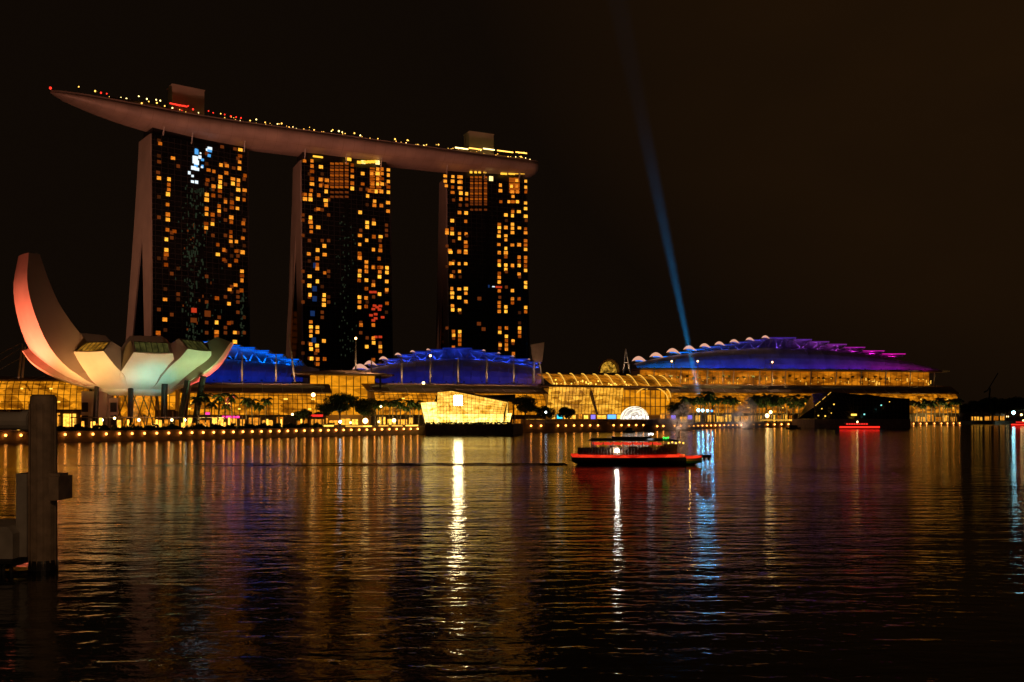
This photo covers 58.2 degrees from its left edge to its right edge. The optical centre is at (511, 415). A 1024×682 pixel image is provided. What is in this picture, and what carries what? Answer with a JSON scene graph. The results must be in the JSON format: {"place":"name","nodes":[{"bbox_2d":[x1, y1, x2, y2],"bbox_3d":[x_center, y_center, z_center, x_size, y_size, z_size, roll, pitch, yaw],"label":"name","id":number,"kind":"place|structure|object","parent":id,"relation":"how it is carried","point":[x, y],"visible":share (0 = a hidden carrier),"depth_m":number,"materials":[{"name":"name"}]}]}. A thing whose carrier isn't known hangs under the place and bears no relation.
{"place":"outdoors","nodes":[
{"label":"outdoors","id":0,"kind":"place"},
{"bbox_2d":[0,344,25,377],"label":"cable mast","id":1,"kind":"object","parent":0,"point":[21,348],"visible":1,"depth_m":371.77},
{"bbox_2d":[0,376,180,426],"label":"mall building","id":2,"kind":"structure","parent":0,"point":[16,393],"depth_m":386.82,"materials":[{"name":"glass"}]},
{"bbox_2d":[62,413,76,426],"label":"shop window","id":3,"kind":"structure","parent":2,"relation":"in","point":[66,420],"depth_m":387.20,"materials":[{"name":"yellow glass"}]},
{"bbox_2d":[126,127,249,360],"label":"hotel tower","id":4,"kind":"structure","parent":0,"point":[189,277],"depth_m":601.83,"materials":[{"name":"black glass"}]},
{"bbox_2d":[156,145,245,335],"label":"dim windows","id":5,"kind":"structure","parent":4,"relation":"in","point":[207,313],"depth_m":608.26,"materials":[{"name":"glass"}]},
{"bbox_2d":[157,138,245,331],"bbox_3d":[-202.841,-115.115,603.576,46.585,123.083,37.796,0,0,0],"label":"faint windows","id":6,"kind":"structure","parent":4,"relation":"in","point":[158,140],"depth_m":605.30,"materials":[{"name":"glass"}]},
{"bbox_2d":[175,185,246,340],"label":"lobby windows","id":7,"kind":"structure","parent":4,"relation":"in","point":[194,252],"depth_m":600.00,"materials":[{"name":"glass"}]},
{"bbox_2d":[179,382,331,425],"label":"mall building","id":8,"kind":"structure","parent":0,"point":[288,400],"depth_m":423.47,"materials":[{"name":"glass"}]},
{"bbox_2d":[240,352,243,382],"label":"roof mast","id":9,"kind":"object","parent":8,"relation":"on","point":[241,381],"visible":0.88,"depth_m":446.65,"materials":[{"name":"metal"}]},
{"bbox_2d":[173,341,318,383],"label":"casino hall","id":10,"kind":"structure","parent":8,"relation":"on","point":[229,371],"depth_m":494.49,"materials":[{"name":"metal"}]},
{"bbox_2d":[248,417,259,425],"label":"shop window","id":11,"kind":"structure","parent":8,"relation":"in","point":[255,419],"depth_m":419.48,"materials":[{"name":"orange glass"}]},
{"bbox_2d":[274,354,277,382],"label":"roof mast","id":12,"kind":"object","parent":8,"relation":"on","point":[275,381],"visible":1,"depth_m":447.67,"materials":[{"name":"metal"}]},
{"bbox_2d":[288,334,296,382],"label":"roof mast","id":13,"kind":"object","parent":8,"relation":"on","point":[294,381],"visible":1,"depth_m":451.65,"materials":[{"name":"metal"}]},
{"bbox_2d":[310,419,324,425],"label":"shop window","id":14,"kind":"structure","parent":8,"relation":"in","point":[311,420],"depth_m":427.34,"materials":[{"name":"orange glass"}]},
{"bbox_2d":[0,424,1023,681],"bbox_3d":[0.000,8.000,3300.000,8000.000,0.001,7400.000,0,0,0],"label":"water","id":15,"kind":"structure","parent":0,"point":[806,554],"depth_m":50.45,"materials":[{"name":"black liquid"}]},
{"bbox_2d":[0,519,27,571],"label":"pontoon","id":16,"kind":"object","parent":15,"relation":"on","point":[10,558],"visible":0.38,"depth_m":46.88,"materials":[{"name":"white paint"}]},
{"bbox_2d":[16,394,71,570],"bbox_3d":[-24.443,4.450,48.000,2.291,11.100,1.500,0,0,0],"label":"mooring pile","id":17,"kind":"object","parent":15,"relation":"in","point":[43,486],"visible":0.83,"depth_m":47.45,"materials":[{"name":"brown wood"}]},
{"bbox_2d":[0,410,27,430],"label":"beam","id":18,"kind":"structure","parent":17,"relation":"attached to","point":[13,420],"depth_m":47.56,"materials":[{"name":"white paint"}]},
{"bbox_2d":[57,463,567,465],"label":"wake","id":19,"kind":"object","parent":15,"relation":"on","point":[333,463],"visible":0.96,"depth_m":149.14,"materials":[{"name":"black liquid"}]},
{"bbox_2d":[420,389,522,434],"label":"crystal pavilion","id":20,"kind":"structure","parent":15,"relation":"in","point":[452,412],"depth_m":386.88,"materials":[{"name":"glass"}]},
{"bbox_2d":[571,433,710,464],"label":"river boat","id":21,"kind":"object","parent":15,"relation":"on","point":[665,454],"visible":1,"depth_m":148.88,"materials":[{"name":"red"}]},
{"bbox_2d":[792,392,909,427],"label":"crystal pavilion","id":22,"kind":"structure","parent":15,"relation":"in","point":[829,410],"depth_m":607.15,"materials":[{"name":"black glass"}]},
{"bbox_2d":[839,421,879,428],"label":"red boat","id":23,"kind":"object","parent":15,"relation":"on","point":[859,427],"visible":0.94,"depth_m":543.15,"materials":[{"name":"metal"}]},
{"bbox_2d":[0,420,1023,442],"bbox_3d":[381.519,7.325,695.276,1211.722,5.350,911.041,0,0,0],"label":"quay","id":24,"kind":"structure","parent":0,"point":[85,436],"depth_m":352.28,"materials":[{"name":"concrete"}]},
{"bbox_2d":[0,417,1023,431],"bbox_3d":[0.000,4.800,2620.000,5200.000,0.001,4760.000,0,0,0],"label":"ground","id":25,"kind":"structure","parent":0,"point":[1009,418],"depth_m":642.80,"materials":[{"name":"concrete"}]},
{"bbox_2d":[57,425,75,430],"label":"hedge","id":26,"kind":"object","parent":25,"relation":"on","point":[62,428],"visible":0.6,"depth_m":284.18,"materials":[{"name":"green plant"}]},
{"bbox_2d":[73,423,110,430],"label":"hedge","id":27,"kind":"object","parent":25,"relation":"on","point":[94,428],"visible":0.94,"depth_m":290.95,"materials":[{"name":"green plant"}]},
{"bbox_2d":[13,253,232,427],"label":"lotus museum","id":28,"kind":"structure","parent":25,"relation":"on","point":[135,376],"depth_m":339.19,"materials":[{"name":"metal"}]},
{"bbox_2d":[111,423,182,429],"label":"hedge","id":29,"kind":"object","parent":25,"relation":"on","point":[171,426],"visible":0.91,"depth_m":305.07,"materials":[{"name":"green plant"}]},
{"bbox_2d":[70,417,225,427],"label":"pergola","id":30,"kind":"object","parent":25,"relation":"on","point":[165,423],"visible":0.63,"depth_m":326.24,"materials":[{"name":"metal"}]},
{"bbox_2d":[190,396,206,423],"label":"palm tree","id":31,"kind":"object","parent":25,"relation":"on","point":[197,400],"visible":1,"depth_m":348.49,"materials":[{"name":"green plant"}]},
{"bbox_2d":[199,392,213,422],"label":"palm tree","id":32,"kind":"object","parent":25,"relation":"on","point":[207,395],"visible":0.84,"depth_m":356.07,"materials":[{"name":"green plant"}]},
{"bbox_2d":[183,422,236,429],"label":"hedge","id":33,"kind":"object","parent":25,"relation":"on","point":[212,426],"visible":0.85,"depth_m":323.70,"materials":[{"name":"green plant"}]},
{"bbox_2d":[205,400,217,425],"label":"palm tree","id":34,"kind":"object","parent":25,"relation":"on","point":[210,405],"visible":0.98,"depth_m":355.68,"materials":[{"name":"green plant"}]},
{"bbox_2d":[211,393,226,419],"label":"palm tree","id":35,"kind":"object","parent":25,"relation":"on","point":[219,398],"visible":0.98,"depth_m":353.24,"materials":[{"name":"green plant"}]},
{"bbox_2d":[220,402,233,421],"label":"palm tree","id":36,"kind":"object","parent":25,"relation":"on","point":[227,406],"visible":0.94,"depth_m":361.48,"materials":[{"name":"green plant"}]},
{"bbox_2d":[224,393,238,423],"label":"palm tree","id":37,"kind":"object","parent":25,"relation":"on","point":[231,397],"visible":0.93,"depth_m":360.51,"materials":[{"name":"green plant"}]},
{"bbox_2d":[239,397,252,423],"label":"palm tree","id":38,"kind":"object","parent":25,"relation":"on","point":[244,401],"visible":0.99,"depth_m":361.50,"materials":[{"name":"green plant"}]},
{"bbox_2d":[246,398,259,423],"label":"palm tree","id":39,"kind":"object","parent":25,"relation":"on","point":[253,404],"visible":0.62,"depth_m":368.52,"materials":[{"name":"green plant"}]},
{"bbox_2d":[254,402,264,423],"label":"palm tree","id":40,"kind":"object","parent":25,"relation":"on","point":[259,406],"visible":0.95,"depth_m":370.92,"materials":[{"name":"green plant"}]},
{"bbox_2d":[237,422,281,428],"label":"hedge","id":41,"kind":"object","parent":25,"relation":"on","point":[260,425],"visible":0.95,"depth_m":340.57,"materials":[{"name":"green plant"}]},
{"bbox_2d":[260,397,272,422],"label":"palm tree","id":42,"kind":"object","parent":25,"relation":"on","point":[265,401],"visible":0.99,"depth_m":371.95,"materials":[{"name":"green plant"}]},
{"bbox_2d":[293,409,312,422],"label":"broadleaf tree","id":43,"kind":"object","parent":25,"relation":"on","point":[303,414],"visible":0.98,"depth_m":376.65,"materials":[{"name":"green plant"}]},
{"bbox_2d":[282,422,334,427],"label":"hedge","id":44,"kind":"object","parent":25,"relation":"on","point":[305,425],"visible":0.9,"depth_m":358.85,"materials":[{"name":"green plant"}]},
{"bbox_2d":[313,403,333,423],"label":"broadleaf tree","id":45,"kind":"object","parent":25,"relation":"on","point":[325,409],"visible":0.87,"depth_m":382.16,"materials":[{"name":"green plant"}]},
{"bbox_2d":[323,392,354,426],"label":"broadleaf tree","id":46,"kind":"object","parent":25,"relation":"on","point":[338,403],"visible":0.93,"depth_m":395.60,"materials":[{"name":"green plant"}]},
{"bbox_2d":[286,152,392,370],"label":"hotel tower","id":47,"kind":"structure","parent":25,"relation":"on","point":[340,286],"depth_m":645.52,"materials":[{"name":"black glass"}]},
{"bbox_2d":[49,83,538,179],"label":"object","id":48,"kind":"structure","parent":47,"relation":"on","point":[183,113],"depth_m":624.96,"materials":[{"name":"metal"}]},
{"bbox_2d":[301,166,387,359],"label":"dim windows","id":49,"kind":"structure","parent":47,"relation":"in","point":[360,189],"depth_m":643.39,"materials":[{"name":"glass"}]},
{"bbox_2d":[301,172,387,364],"bbox_3d":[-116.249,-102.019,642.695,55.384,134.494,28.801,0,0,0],"label":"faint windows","id":50,"kind":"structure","parent":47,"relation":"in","point":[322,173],"depth_m":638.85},
{"bbox_2d":[336,216,356,355],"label":"lobby windows","id":51,"kind":"structure","parent":47,"relation":"in","point":[343,216],"depth_m":643.94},
{"bbox_2d":[309,252,388,365],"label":"lit window","id":52,"kind":"structure","parent":47,"relation":"in","point":[359,257],"depth_m":650.34,"materials":[{"name":"glass"}]},
{"bbox_2d":[330,162,380,192],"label":"suite windows","id":53,"kind":"structure","parent":47,"relation":"in","point":[331,163],"depth_m":647.65,"materials":[{"name":"glass"}]},
{"bbox_2d":[291,370,393,424],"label":"link block","id":54,"kind":"structure","parent":25,"relation":"on","point":[347,382],"depth_m":465.79,"materials":[{"name":"yellow"}]},
{"bbox_2d":[341,418,350,424],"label":"shop window","id":55,"kind":"structure","parent":54,"relation":"in","point":[345,421],"depth_m":463.08,"materials":[{"name":"yellow glass"}]},
{"bbox_2d":[355,337,356,370],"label":"roof mast","id":56,"kind":"object","parent":54,"relation":"on","point":[355,355],"visible":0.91,"depth_m":477.70,"materials":[{"name":"metal"}]},
{"bbox_2d":[348,397,375,424],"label":"broadleaf tree","id":57,"kind":"object","parent":25,"relation":"on","point":[363,407],"visible":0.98,"depth_m":403.69,"materials":[{"name":"green plant"}]},
{"bbox_2d":[371,402,381,425],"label":"palm tree","id":58,"kind":"object","parent":25,"relation":"on","point":[375,406],"visible":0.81,"depth_m":417.71,"materials":[{"name":"green plant"}]},
{"bbox_2d":[377,400,388,423],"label":"palm tree","id":59,"kind":"object","parent":25,"relation":"on","point":[383,402],"visible":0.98,"depth_m":421.39,"materials":[{"name":"green plant"}]},
{"bbox_2d":[388,400,397,423],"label":"palm tree","id":60,"kind":"object","parent":25,"relation":"on","point":[393,404],"visible":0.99,"depth_m":422.07,"materials":[{"name":"green plant"}]},
{"bbox_2d":[397,402,406,423],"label":"palm tree","id":61,"kind":"object","parent":25,"relation":"on","point":[401,405],"visible":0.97,"depth_m":427.55,"materials":[{"name":"green plant"}]},
{"bbox_2d":[403,399,416,423],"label":"palm tree","id":62,"kind":"object","parent":25,"relation":"on","point":[409,402],"visible":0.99,"depth_m":428.62,"materials":[{"name":"green plant"}]},
{"bbox_2d":[413,402,421,425],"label":"palm tree","id":63,"kind":"object","parent":25,"relation":"on","point":[419,408],"visible":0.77,"depth_m":433.06,"materials":[{"name":"green plant"}]},
{"bbox_2d":[361,382,547,424],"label":"mall building","id":64,"kind":"structure","parent":25,"relation":"on","point":[415,392],"depth_m":471.14,"materials":[{"name":"glass"}]},
{"bbox_2d":[353,348,541,385],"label":"theatre hall","id":65,"kind":"structure","parent":64,"relation":"on","point":[444,361],"depth_m":544.82,"materials":[{"name":"metal"}]},
{"bbox_2d":[436,171,529,361],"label":"hotel tower","id":66,"kind":"structure","parent":25,"relation":"on","point":[482,289],"depth_m":695.39,"materials":[{"name":"black glass"}]},
{"bbox_2d":[446,209,520,323],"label":"faint windows","id":67,"kind":"structure","parent":66,"relation":"in","point":[506,220],"depth_m":690.43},
{"bbox_2d":[446,179,527,349],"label":"dim windows","id":68,"kind":"structure","parent":66,"relation":"in","point":[460,205],"depth_m":693.89,"materials":[{"name":"glass"}]},
{"bbox_2d":[451,251,526,354],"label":"lit window","id":69,"kind":"structure","parent":66,"relation":"in","point":[499,252],"depth_m":696.86,"materials":[{"name":"glass"}]},
{"bbox_2d":[470,176,519,202],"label":"suite windows","id":70,"kind":"structure","parent":66,"relation":"in","point":[510,179],"depth_m":697.37,"materials":[{"name":"glass"}]},
{"bbox_2d":[484,394,514,422],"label":"dark canopy","id":71,"kind":"object","parent":25,"relation":"on","point":[509,397],"visible":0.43,"depth_m":415.60,"materials":[{"name":"metal"}]},
{"bbox_2d":[512,394,537,419],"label":"broadleaf tree","id":72,"kind":"object","parent":25,"relation":"on","point":[525,404],"visible":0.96,"depth_m":451.76,"materials":[{"name":"green plant"}]},
{"bbox_2d":[535,405,554,419],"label":"broadleaf tree","id":73,"kind":"object","parent":25,"relation":"on","point":[541,410],"visible":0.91,"depth_m":460.30,"materials":[{"name":"green plant"}]},
{"bbox_2d":[557,406,575,419],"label":"broadleaf tree","id":74,"kind":"object","parent":25,"relation":"on","point":[567,412],"visible":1,"depth_m":467.49,"materials":[{"name":"green plant"}]},
{"bbox_2d":[531,372,682,418],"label":"atrium","id":75,"kind":"object","parent":25,"relation":"on","point":[584,396],"visible":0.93,"depth_m":535.78,"materials":[{"name":"yellow"}]},
{"bbox_2d":[531,342,544,383],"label":"sail sculpture","id":76,"kind":"object","parent":75,"relation":"on","point":[537,350],"visible":1,"depth_m":520.27,"materials":[{"name":"metal"}]},
{"bbox_2d":[598,359,619,372],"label":"arched canopy","id":77,"kind":"object","parent":75,"relation":"on","point":[611,366],"visible":1,"depth_m":580.00,"materials":[{"name":"metal"}]},
{"bbox_2d":[665,402,677,414],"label":"broadleaf tree","id":78,"kind":"object","parent":25,"relation":"on","point":[673,405],"visible":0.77,"depth_m":556.06,"materials":[{"name":"green plant"}]},
{"bbox_2d":[672,402,688,418],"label":"broadleaf tree","id":79,"kind":"object","parent":25,"relation":"on","point":[681,408],"visible":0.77,"depth_m":558.63,"materials":[{"name":"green plant"}]},
{"bbox_2d":[677,396,689,422],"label":"palm tree","id":80,"kind":"object","parent":25,"relation":"on","point":[684,399],"visible":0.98,"depth_m":637.12,"materials":[{"name":"green plant"}]},
{"bbox_2d":[692,397,703,422],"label":"palm tree","id":81,"kind":"object","parent":25,"relation":"on","point":[695,399],"visible":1,"depth_m":639.23,"materials":[{"name":"green plant"}]},
{"bbox_2d":[698,397,710,421],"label":"palm tree","id":82,"kind":"object","parent":25,"relation":"on","point":[705,400],"visible":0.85,"depth_m":645.03,"materials":[{"name":"green plant"}]},
{"bbox_2d":[701,391,715,421],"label":"palm tree","id":83,"kind":"object","parent":25,"relation":"on","point":[710,394],"visible":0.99,"depth_m":650.00,"materials":[{"name":"green plant"}]},
{"bbox_2d":[711,398,721,421],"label":"palm tree","id":84,"kind":"object","parent":25,"relation":"on","point":[714,402],"visible":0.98,"depth_m":652.03,"materials":[{"name":"green plant"}]},
{"bbox_2d":[722,395,732,421],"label":"palm tree","id":85,"kind":"object","parent":25,"relation":"on","point":[729,398],"visible":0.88,"depth_m":663.99,"materials":[{"name":"green plant"}]},
{"bbox_2d":[727,396,740,421],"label":"palm tree","id":86,"kind":"object","parent":25,"relation":"on","point":[735,399],"visible":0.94,"depth_m":664.97,"materials":[{"name":"green plant"}]},
{"bbox_2d":[745,399,755,421],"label":"palm tree","id":87,"kind":"object","parent":25,"relation":"on","point":[749,402],"visible":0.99,"depth_m":671.36,"materials":[{"name":"green plant"}]},
{"bbox_2d":[753,395,765,421],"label":"palm tree","id":88,"kind":"object","parent":25,"relation":"on","point":[759,399],"visible":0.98,"depth_m":675.10,"materials":[{"name":"green plant"}]},
{"bbox_2d":[761,393,773,421],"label":"palm tree","id":89,"kind":"object","parent":25,"relation":"on","point":[768,396],"visible":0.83,"depth_m":683.01,"materials":[{"name":"green plant"}]},
{"bbox_2d":[768,400,776,421],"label":"palm tree","id":90,"kind":"object","parent":25,"relation":"on","point":[773,403],"visible":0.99,"depth_m":679.16,"materials":[{"name":"green plant"}]},
{"bbox_2d":[772,396,784,421],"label":"palm tree","id":91,"kind":"object","parent":25,"relation":"on","point":[779,399],"visible":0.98,"depth_m":683.23,"materials":[{"name":"green plant"}]},
{"bbox_2d":[612,335,960,421],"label":"convention hall","id":92,"kind":"structure","parent":25,"relation":"on","point":[799,359],"depth_m":733.96,"materials":[{"name":"metal"}]},
{"bbox_2d":[793,398,804,416],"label":"palm tree","id":93,"kind":"object","parent":25,"relation":"on","point":[797,400],"visible":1,"depth_m":692.63,"materials":[{"name":"green plant"}]},
{"bbox_2d":[911,400,921,421],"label":"palm tree","id":94,"kind":"object","parent":25,"relation":"on","point":[916,403],"visible":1,"depth_m":710.99,"materials":[{"name":"green plant"}]},
{"bbox_2d":[921,398,929,421],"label":"palm tree","id":95,"kind":"object","parent":25,"relation":"on","point":[924,401],"visible":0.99,"depth_m":713.04,"materials":[{"name":"green plant"}]},
{"bbox_2d":[926,400,936,421],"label":"palm tree","id":96,"kind":"object","parent":25,"relation":"on","point":[932,403],"visible":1,"depth_m":709.76,"materials":[{"name":"green plant"}]},
{"bbox_2d":[934,397,945,421],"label":"palm tree","id":97,"kind":"object","parent":25,"relation":"on","point":[938,398],"visible":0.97,"depth_m":716.18,"materials":[{"name":"green plant"}]},
{"bbox_2d":[936,400,947,421],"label":"palm tree","id":98,"kind":"object","parent":25,"relation":"on","point":[943,402],"visible":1,"depth_m":712.25,"materials":[{"name":"green plant"}]},
{"bbox_2d":[952,398,964,421],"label":"palm tree","id":99,"kind":"object","parent":25,"relation":"on","point":[958,401],"visible":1,"depth_m":712.99,"materials":[{"name":"green plant"}]},
{"bbox_2d":[967,401,981,420],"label":"broadleaf tree","id":100,"kind":"object","parent":25,"relation":"on","point":[969,403],"visible":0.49,"depth_m":809.97,"materials":[{"name":"green plant"}]},
{"bbox_2d":[971,399,993,420],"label":"broadleaf tree","id":101,"kind":"object","parent":25,"relation":"on","point":[985,404],"visible":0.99,"depth_m":802.35,"materials":[{"name":"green plant"}]},
{"bbox_2d":[962,412,1005,420],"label":"waterside shed","id":102,"kind":"structure","parent":25,"relation":"on","point":[978,417],"depth_m":843.23,"materials":[{"name":"brown metal"}]},
{"bbox_2d":[983,397,1006,420],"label":"broadleaf tree","id":103,"kind":"object","parent":25,"relation":"on","point":[999,403],"visible":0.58,"depth_m":810.58,"materials":[{"name":"green plant"}]},
{"bbox_2d":[987,402,1011,420],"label":"broadleaf tree","id":104,"kind":"object","parent":25,"relation":"on","point":[1005,407],"visible":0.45,"depth_m":817.87,"materials":[{"name":"green plant"}]},
{"bbox_2d":[997,399,1018,420],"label":"broadleaf tree","id":105,"kind":"object","parent":25,"relation":"on","point":[1014,406],"visible":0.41,"depth_m":826.23,"materials":[{"name":"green plant"}]},
{"bbox_2d":[1007,396,1023,420],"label":"broadleaf tree","id":106,"kind":"object","parent":25,"relation":"on","point":[1019,401],"visible":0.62,"depth_m":835.81,"materials":[{"name":"green plant"}]},
{"bbox_2d":[521,419,680,424],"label":"plaza","id":107,"kind":"structure","parent":0,"point":[592,421],"depth_m":472.21,"materials":[{"name":"concrete"}]},
{"bbox_2d":[620,406,648,418],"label":"dome tent","id":108,"kind":"object","parent":107,"relation":"on","point":[634,412],"visible":0.94,"depth_m":498.63,"materials":[{"name":"white"}]},
{"bbox_2d":[622,349,630,372],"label":"frame mast","id":109,"kind":"object","parent":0,"point":[626,362],"visible":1,"depth_m":589.69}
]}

